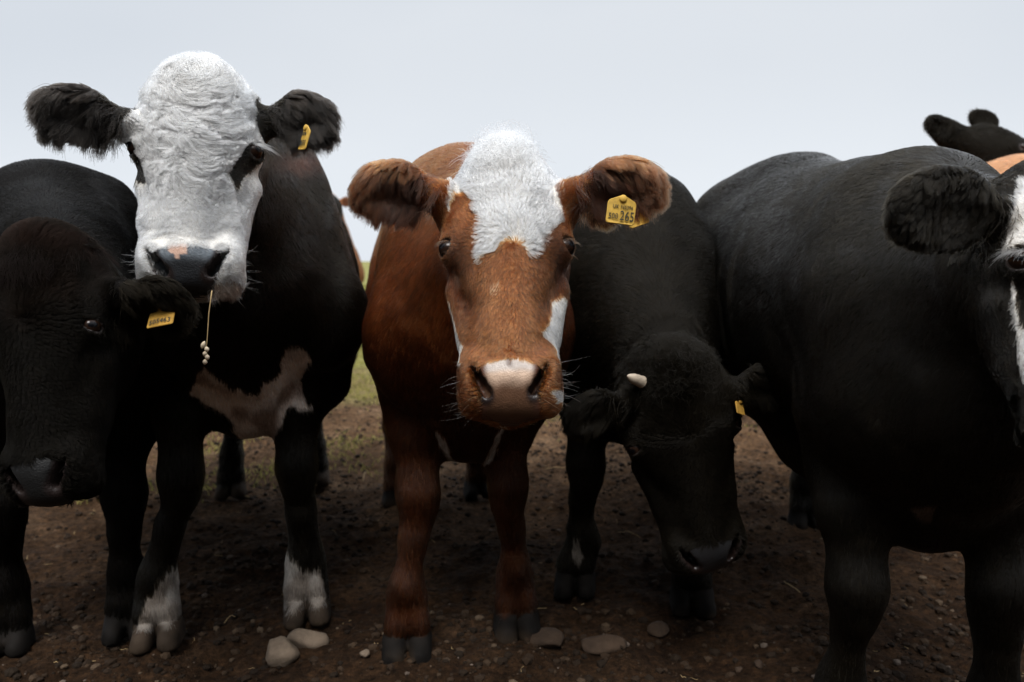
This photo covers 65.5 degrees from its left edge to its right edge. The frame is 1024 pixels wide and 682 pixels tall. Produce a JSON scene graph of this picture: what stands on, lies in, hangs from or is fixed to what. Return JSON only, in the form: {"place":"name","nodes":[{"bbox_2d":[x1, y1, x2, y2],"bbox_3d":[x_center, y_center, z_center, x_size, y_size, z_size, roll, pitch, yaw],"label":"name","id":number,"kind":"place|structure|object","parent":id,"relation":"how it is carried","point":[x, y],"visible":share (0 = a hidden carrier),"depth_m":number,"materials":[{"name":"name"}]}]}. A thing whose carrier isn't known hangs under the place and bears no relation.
{"place":"outdoors","nodes":[
{"label":"outdoors","id":0,"kind":"place"},
{"bbox_2d":[77,284,755,504],"label":"grass","id":1,"kind":"structure","parent":0,"point":[364,286],"depth_m":4.07,"materials":[{"name":"green plant"}]},
{"bbox_2d":[2,420,951,681],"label":"gravel","id":2,"kind":"structure","parent":0,"point":[897,662],"depth_m":1.92,"materials":[{"name":"grey gravel"}]},
{"bbox_2d":[0,261,1023,681],"bbox_3d":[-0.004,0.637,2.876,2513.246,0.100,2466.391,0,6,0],"label":"ground","id":3,"kind":"structure","parent":0,"point":[482,559],"depth_m":2.28,"materials":[{"name":"soil"}]},
{"bbox_2d":[0,158,202,657],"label":"cow","id":4,"kind":"object","parent":3,"relation":"on","point":[88,382],"visible":0.84,"depth_m":1.26},
{"bbox_2d":[22,50,367,654],"bbox_3d":[-0.797,0.027,2.443,0.693,1.314,2.072,-1,6,-11],"label":"cow","id":5,"kind":"object","parent":3,"relation":"on","point":[239,212],"visible":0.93,"depth_m":1.75},
{"bbox_2d":[201,290,211,364],"bbox_3d":[-0.528,-0.023,1.380,0.024,0.130,0.008,0,6,0],"label":"grass stem","id":6,"kind":"object","parent":5,"relation":"hanging from","point":[206,348],"visible":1,"depth_m":1.38,"materials":[{"name":"plant"}]},
{"bbox_2d":[266,636,299,666],"bbox_3d":[-0.538,0.740,1.871,0.077,0.074,0.067,-1,6,-11],"label":"stone","id":7,"kind":"object","parent":3,"relation":"on","point":[282,651],"visible":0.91,"depth_m":1.85,"materials":[{"name":"beige stone"}]},
{"bbox_2d":[287,628,328,648],"bbox_3d":[-0.496,0.727,1.942,0.107,0.055,0.055,2,6,15],"label":"stone","id":8,"kind":"object","parent":3,"relation":"on","point":[303,638],"visible":0.88,"depth_m":1.92,"materials":[{"name":"beige stone"}]},
{"bbox_2d":[333,194,364,282],"bbox_3d":[-2.029,-0.725,8.497,0.608,1.593,1.867,-3,6,-27],"label":"cow","id":9,"kind":"object","parent":3,"relation":"on","point":[343,200],"visible":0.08,"depth_m":7.90},
{"bbox_2d":[359,649,369,657],"bbox_3d":[-0.340,0.720,1.832,0.022,0.021,0.024,-4,7,-34],"label":"stone","id":10,"kind":"object","parent":3,"relation":"on","point":[364,653],"visible":1,"depth_m":1.82,"materials":[{"name":"beige stone"}]},
{"bbox_2d":[345,119,672,663],"bbox_3d":[-0.159,0.061,2.321,0.578,1.270,2.054,-1,6,-9],"label":"cow","id":11,"kind":"object","parent":3,"relation":"on","point":[468,332],"visible":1,"depth_m":1.47},
{"bbox_2d":[3,396,1023,681],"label":"soil crumbs","id":12,"kind":"object","parent":3,"relation":"on","point":[51,608],"visible":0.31,"depth_m":2.10,"materials":[{"name":"brown soil"}]},
{"bbox_2d":[529,627,563,647],"bbox_3d":[0.086,0.720,1.922,0.075,0.035,0.075,2,6,18],"label":"stone","id":13,"kind":"object","parent":3,"relation":"on","point":[548,637],"visible":0.91,"depth_m":1.90,"materials":[{"name":"grey stone"}]},
{"bbox_2d":[581,634,626,654],"bbox_3d":[0.220,0.729,1.908,0.110,0.044,0.059,-1,6,-6],"label":"stone","id":14,"kind":"object","parent":3,"relation":"on","point":[599,644],"visible":0.94,"depth_m":1.89,"materials":[{"name":"grey stone"}]},
{"bbox_2d":[647,621,668,636],"bbox_3d":[0.372,0.729,2.013,0.055,0.034,0.048,-6,8,-44],"label":"stone","id":15,"kind":"object","parent":3,"relation":"on","point":[658,628],"visible":1,"depth_m":2.00,"materials":[{"name":"grey stone"}]},
{"bbox_2d":[554,174,779,618],"bbox_3d":[0.391,0.076,2.615,0.594,1.178,1.998,0,6,4],"label":"cow","id":16,"kind":"object","parent":3,"relation":"on","point":[663,396],"visible":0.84,"depth_m":1.76},
{"bbox_2d":[735,666,742,672],"bbox_3d":[0.519,0.754,1.823,0.020,0.015,0.020,-2,6,-17],"label":"stone","id":17,"kind":"object","parent":3,"relation":"on","point":[739,669],"visible":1,"depth_m":1.82,"materials":[{"name":"grey stone"}]},
{"bbox_2d":[754,659,761,668],"bbox_3d":[0.563,0.740,1.820,0.021,0.019,0.024,2,6,15],"label":"stone","id":18,"kind":"object","parent":3,"relation":"on","point":[758,664],"visible":1,"depth_m":1.81,"materials":[{"name":"grey stone"}]},
{"bbox_2d":[697,145,1023,681],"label":"cow","id":19,"kind":"object","parent":3,"relation":"on","point":[871,313],"visible":0.84,"depth_m":1.37},
{"bbox_2d":[922,107,1023,161],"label":"cow","id":20,"kind":"object","parent":3,"relation":"on","point":[984,136],"visible":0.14,"depth_m":3.18},
{"bbox_2d":[987,153,1023,173],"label":"cow","id":21,"kind":"object","parent":3,"relation":"on","point":[1001,165],"visible":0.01,"depth_m":2.73},
{"bbox_2d":[0,0,1023,260],"label":"sky","id":22,"kind":"structure","parent":0,"point":[704,91],"materials":[{"name":"white"}]},
{"bbox_2d":[27,394,1023,679],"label":"chaff","id":23,"kind":"object","parent":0,"point":[335,532],"visible":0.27,"depth_m":2.47,"materials":[{"name":"plant"}]}
]}

